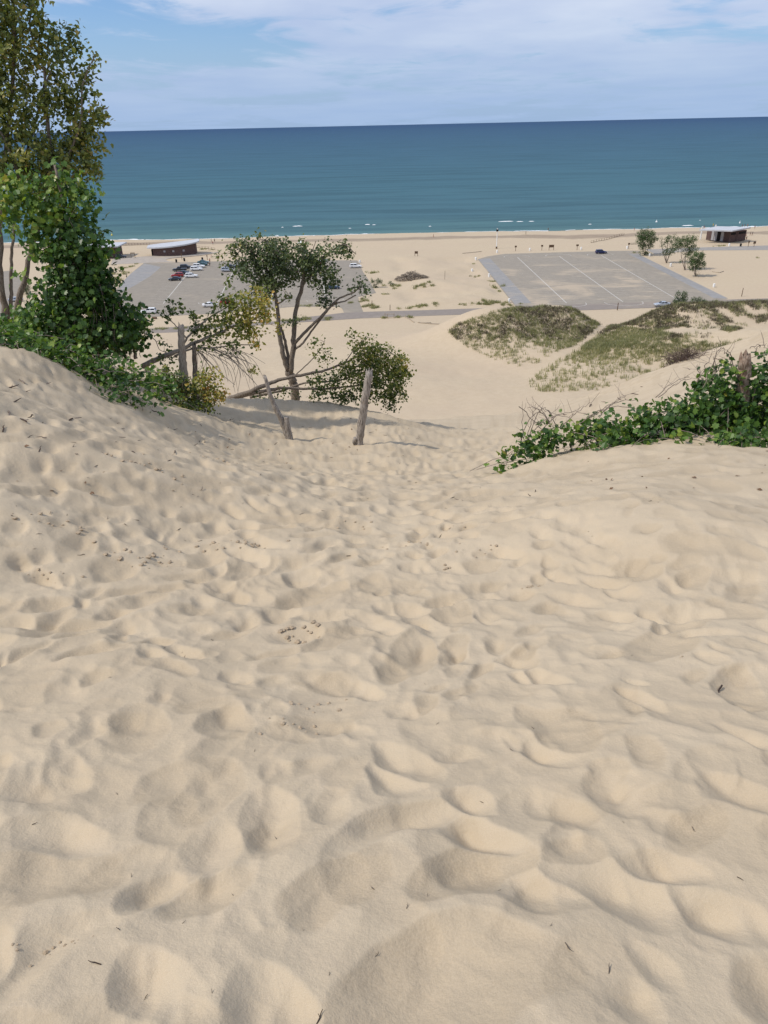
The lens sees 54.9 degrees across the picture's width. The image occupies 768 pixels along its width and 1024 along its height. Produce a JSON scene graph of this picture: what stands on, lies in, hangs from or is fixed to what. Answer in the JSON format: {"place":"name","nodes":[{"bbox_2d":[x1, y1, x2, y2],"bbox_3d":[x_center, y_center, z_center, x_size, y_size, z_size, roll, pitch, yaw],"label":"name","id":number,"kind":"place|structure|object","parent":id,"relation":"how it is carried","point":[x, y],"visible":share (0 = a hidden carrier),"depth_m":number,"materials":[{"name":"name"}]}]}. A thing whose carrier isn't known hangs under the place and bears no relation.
{"place":"outdoors","nodes":[
{"label":"outdoors","id":0,"kind":"place"},
{"bbox_2d":[111,252,217,263],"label":"beach plaza","id":1,"kind":"structure","parent":0,"point":[148,259],"depth_m":322.63,"materials":[{"name":"beige concrete"}]},
{"bbox_2d":[0,226,767,1023],"bbox_3d":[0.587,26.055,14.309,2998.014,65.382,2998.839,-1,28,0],"label":"ground","id":2,"kind":"structure","parent":0,"point":[594,742],"depth_m":4.10,"materials":[{"name":"beige sand"}]},
{"bbox_2d":[0,270,20,317],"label":"parking lot","id":3,"kind":"structure","parent":2,"relation":"on","point":[16,282],"depth_m":273.55,"materials":[{"name":"grey asphalt"}]},
{"bbox_2d":[24,284,31,293],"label":"shrub","id":4,"kind":"object","parent":2,"relation":"on","point":[28,289],"visible":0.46,"depth_m":257.53,"materials":[{"name":"green plant"}]},
{"bbox_2d":[0,0,114,324],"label":"cottonwood tree","id":5,"kind":"object","parent":2,"relation":"on","point":[45,99],"visible":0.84,"depth_m":17.34,"materials":[{"name":"green plant"}]},
{"bbox_2d":[0,156,154,372],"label":"grape vine","id":6,"kind":"object","parent":2,"relation":"on","point":[79,279],"visible":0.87,"depth_m":17.35,"materials":[{"name":"green plant"}]},
{"bbox_2d":[0,310,195,416],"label":"ground vine","id":7,"kind":"object","parent":2,"relation":"on","point":[123,379],"visible":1,"depth_m":14.15,"materials":[{"name":"green plant"}]},
{"bbox_2d":[90,242,126,258],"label":"beach building","id":8,"kind":"structure","parent":2,"relation":"on","point":[118,244],"depth_m":328.00,"materials":[{"name":"brick"}]},
{"bbox_2d":[147,239,199,255],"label":"beach building","id":9,"kind":"structure","parent":2,"relation":"on","point":[185,247],"depth_m":329.67,"materials":[{"name":"brick"}]},
{"bbox_2d":[178,322,188,394],"bbox_3d":[-5.123,-3.861,18.689,0.381,1.886,0.259,-1,28,0],"label":"snapped tree","id":10,"kind":"object","parent":2,"relation":"on","point":[182,353],"visible":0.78,"depth_m":18.54,"materials":[{"name":"grey plant"}]},
{"bbox_2d":[146,361,230,415],"bbox_3d":[-4.735,-2.967,18.195,1.966,1.391,1.138,-1,28,0],"label":"bush","id":11,"kind":"object","parent":2,"relation":"on","point":[205,393],"visible":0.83,"depth_m":18.14,"materials":[{"name":"green plant"}]},
{"bbox_2d":[192,342,197,396],"bbox_3d":[-4.980,-3.667,19.361,0.330,1.552,0.184,-1,28,0],"label":"snapped tree","id":12,"kind":"object","parent":2,"relation":"on","point":[194,355],"visible":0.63,"depth_m":19.17,"materials":[{"name":"grey plant"}]},
{"bbox_2d":[139,277,283,390],"bbox_3d":[-4.449,-4.406,19.145,3.854,3.223,1.169,-1,28,0],"label":"toppled tree","id":13,"kind":"object","parent":2,"relation":"on","point":[245,323],"visible":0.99,"depth_m":18.86,"materials":[{"name":"green plant"}]},
{"bbox_2d":[116,260,375,316],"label":"parking lot","id":14,"kind":"structure","parent":2,"relation":"on","point":[197,288],"depth_m":257.97,"materials":[{"name":"grey asphalt"}]},
{"bbox_2d":[120,263,159,290],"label":"blue paved corner","id":15,"kind":"object","parent":14,"relation":"on","point":[144,271],"visible":0.88,"depth_m":286.83,"materials":[{"name":"concrete"}]},
{"bbox_2d":[141,307,156,312],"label":"parked car","id":16,"kind":"object","parent":14,"relation":"on","point":[150,309],"visible":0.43,"depth_m":225.99,"materials":[{"name":"white paint"}]},
{"bbox_2d":[168,276,181,280],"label":"parked car","id":17,"kind":"object","parent":14,"relation":"on","point":[175,278],"visible":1,"depth_m":274.78,"materials":[{"name":"grey paint"}]},
{"bbox_2d":[171,272,183,276],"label":"parked car","id":18,"kind":"object","parent":14,"relation":"on","point":[179,274],"visible":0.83,"depth_m":281.07,"materials":[{"name":"red paint"}]},
{"bbox_2d":[172,266,186,271],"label":"parked car","id":19,"kind":"object","parent":14,"relation":"on","point":[178,268],"visible":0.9,"depth_m":292.31,"materials":[{"name":"black paint"}]},
{"bbox_2d":[180,264,190,268],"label":"parked car","id":20,"kind":"object","parent":14,"relation":"on","point":[184,266],"visible":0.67,"depth_m":297.68,"materials":[{"name":"black paint"}]},
{"bbox_2d":[184,273,197,277],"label":"parked car","id":21,"kind":"object","parent":14,"relation":"on","point":[186,275],"visible":1,"depth_m":279.46,"materials":[{"name":"white paint"}]},
{"bbox_2d":[190,266,202,270],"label":"parked car","id":22,"kind":"object","parent":14,"relation":"on","point":[192,268],"visible":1,"depth_m":292.99,"materials":[{"name":"white paint"}]},
{"bbox_2d":[193,263,204,267],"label":"parked car","id":23,"kind":"object","parent":14,"relation":"on","point":[198,265],"visible":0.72,"depth_m":298.78,"materials":[{"name":"white paint"}]},
{"bbox_2d":[202,302,216,307],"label":"parked car","id":24,"kind":"object","parent":14,"relation":"on","point":[207,304],"visible":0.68,"depth_m":232.79,"materials":[{"name":"white paint"}]},
{"bbox_2d":[221,267,231,271],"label":"parked car","id":25,"kind":"object","parent":14,"relation":"on","point":[224,269],"visible":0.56,"depth_m":289.48,"materials":[{"name":"silver metal"}]},
{"bbox_2d":[349,263,361,267],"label":"parked car","id":26,"kind":"object","parent":14,"relation":"on","point":[351,265],"visible":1,"depth_m":291.33,"materials":[{"name":"white paint"}]},
{"bbox_2d":[263,375,292,439],"bbox_3d":[-2.588,-2.526,18.176,0.616,1.784,0.242,-1,28,0],"label":"driftwood stake","id":27,"kind":"object","parent":2,"relation":"on","point":[285,426],"visible":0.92,"depth_m":18.22,"materials":[{"name":"grey wood"}]},
{"bbox_2d":[212,227,371,400],"bbox_3d":[-2.804,-6.155,23.922,4.913,5.821,1.881,-1,28,0],"label":"cottonwood tree","id":28,"kind":"object","parent":2,"relation":"on","point":[277,264],"visible":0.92,"depth_m":22.96,"materials":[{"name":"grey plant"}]},
{"bbox_2d":[226,327,416,412],"bbox_3d":[-1.998,-4.334,22.900,6.029,2.807,1.568,-1,28,0],"label":"fallen tree","id":29,"kind":"object","parent":2,"relation":"on","point":[399,371],"visible":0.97,"depth_m":22.82,"materials":[{"name":"green plant"}]},
{"bbox_2d":[11,451,683,966],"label":"sand clods","id":30,"kind":"object","parent":2,"relation":"on","point":[205,551],"visible":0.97,"depth_m":6.59,"materials":[{"name":"brown sand"}]},
{"bbox_2d":[352,367,372,444],"bbox_3d":[-0.515,-2.439,17.456,0.535,1.986,0.240,-1,28,0],"label":"driftwood stake","id":31,"kind":"object","parent":2,"relation":"on","point":[361,422],"visible":0.99,"depth_m":17.39,"materials":[{"name":"grey wood"}]},
{"bbox_2d":[371,278,382,287],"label":"shrub","id":32,"kind":"object","parent":2,"relation":"on","point":[378,281],"visible":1,"depth_m":255.40,"materials":[{"name":"green plant"}]},
{"bbox_2d":[394,270,428,281],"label":"driftwood heap","id":33,"kind":"object","parent":2,"relation":"on","point":[410,275],"visible":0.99,"depth_m":264.60,"materials":[{"name":"grey wood"}]},
{"bbox_2d":[111,244,759,330],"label":"verge grass","id":34,"kind":"structure","parent":2,"relation":"on","point":[485,302],"depth_m":229.34,"materials":[{"name":"green plant"}]},
{"bbox_2d":[478,251,726,305],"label":"parking lot","id":35,"kind":"structure","parent":2,"relation":"on","point":[573,280],"depth_m":261.73,"materials":[{"name":"grey asphalt"}]},
{"bbox_2d":[156,253,672,306],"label":"painted lines","id":36,"kind":"object","parent":35,"relation":"on","point":[508,255],"visible":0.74,"depth_m":256.22,"materials":[{"name":"white paint"}]},
{"bbox_2d":[479,258,530,303],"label":"paved strip","id":37,"kind":"object","parent":35,"relation":"on","point":[511,289],"visible":1,"depth_m":259.41,"materials":[{"name":"grey concrete"}]},
{"bbox_2d":[595,249,606,253],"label":"parked car","id":38,"kind":"object","parent":35,"relation":"on","point":[597,251],"visible":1,"depth_m":310.27,"materials":[{"name":"blue paint"}]},
{"bbox_2d":[630,254,725,297],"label":"paved strip","id":39,"kind":"object","parent":35,"relation":"on","point":[703,289],"visible":1,"depth_m":261.11,"materials":[{"name":"grey concrete"}]},
{"bbox_2d":[447,299,767,391],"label":"dune grass","id":40,"kind":"structure","parent":2,"relation":"on","point":[602,345],"depth_m":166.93,"materials":[{"name":"green plant"}]},
{"bbox_2d":[470,330,767,473],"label":"ground vine","id":41,"kind":"object","parent":2,"relation":"on","point":[720,416],"visible":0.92,"depth_m":12.64,"materials":[{"name":"green plant"}]},
{"bbox_2d":[635,227,658,255],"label":"lot tree","id":42,"kind":"object","parent":2,"relation":"on","point":[642,238],"visible":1,"depth_m":301.40,"materials":[{"name":"green plant"}]},
{"bbox_2d":[654,301,669,306],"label":"parked car","id":43,"kind":"object","parent":2,"relation":"on","point":[660,303],"visible":0.81,"depth_m":220.85,"materials":[{"name":"silver metal"}]},
{"bbox_2d":[658,234,679,262],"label":"lot tree","id":44,"kind":"object","parent":2,"relation":"on","point":[668,239],"visible":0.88,"depth_m":284.76,"materials":[{"name":"green plant"}]},
{"bbox_2d":[673,290,688,302],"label":"shrub","id":45,"kind":"object","parent":2,"relation":"on","point":[684,296],"visible":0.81,"depth_m":220.54,"materials":[{"name":"green plant"}]},
{"bbox_2d":[672,233,698,269],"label":"lot tree","id":46,"kind":"object","parent":2,"relation":"on","point":[682,245],"visible":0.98,"depth_m":269.92,"materials":[{"name":"green plant"}]},
{"bbox_2d":[659,344,714,367],"bbox_3d":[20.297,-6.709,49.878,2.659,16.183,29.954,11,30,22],"label":"dead brush","id":47,"kind":"object","parent":2,"relation":"on","point":[682,356],"visible":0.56,"depth_m":35.31,"materials":[{"name":"brown plant"}]},
{"bbox_2d":[684,251,706,276],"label":"lot tree","id":48,"kind":"object","parent":2,"relation":"on","point":[698,261],"visible":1,"depth_m":259.63,"materials":[{"name":"green plant"}]},
{"bbox_2d":[690,296,706,301],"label":"shrub","id":49,"kind":"object","parent":2,"relation":"on","point":[692,298],"visible":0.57,"depth_m":220.31,"materials":[{"name":"green plant"}]},
{"bbox_2d":[699,226,750,241],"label":"beach building","id":50,"kind":"structure","parent":2,"relation":"on","point":[725,233],"depth_m":334.24,"materials":[{"name":"brick"}]},
{"bbox_2d":[735,350,751,410],"bbox_3d":[6.096,-2.213,12.449,0.384,1.069,0.262,-1,28,0],"label":"wooden post","id":51,"kind":"object","parent":2,"relation":"on","point":[744,362],"visible":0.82,"depth_m":12.32,"materials":[{"name":"brown wood"}]},
{"bbox_2d":[0,117,767,242],"bbox_3d":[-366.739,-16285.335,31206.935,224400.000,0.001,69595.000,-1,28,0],"label":"lake water","id":52,"kind":"structure","parent":0,"point":[430,178],"depth_m":802.39,"materials":[{"name":"blue liquid"}]},
{"bbox_2d":[10,221,759,242],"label":"breaking waves","id":53,"kind":"object","parent":52,"relation":"on","point":[437,232],"visible":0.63,"depth_m":403.68,"materials":[{"name":"liquid"}]},
{"bbox_2d":[0,0,767,133],"label":"sky","id":54,"kind":"structure","parent":0,"point":[171,64],"materials":[{"name":"blue"}]},
{"bbox_2d":[139,298,767,333],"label":"road","id":55,"kind":"structure","parent":0,"point":[380,314],"depth_m":220.75,"materials":[{"name":"grey asphalt"}]},
{"bbox_2d":[646,245,767,253],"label":"plaza","id":56,"kind":"structure","parent":0,"point":[659,251],"depth_m":316.22,"materials":[{"name":"grey concrete"}]}
]}

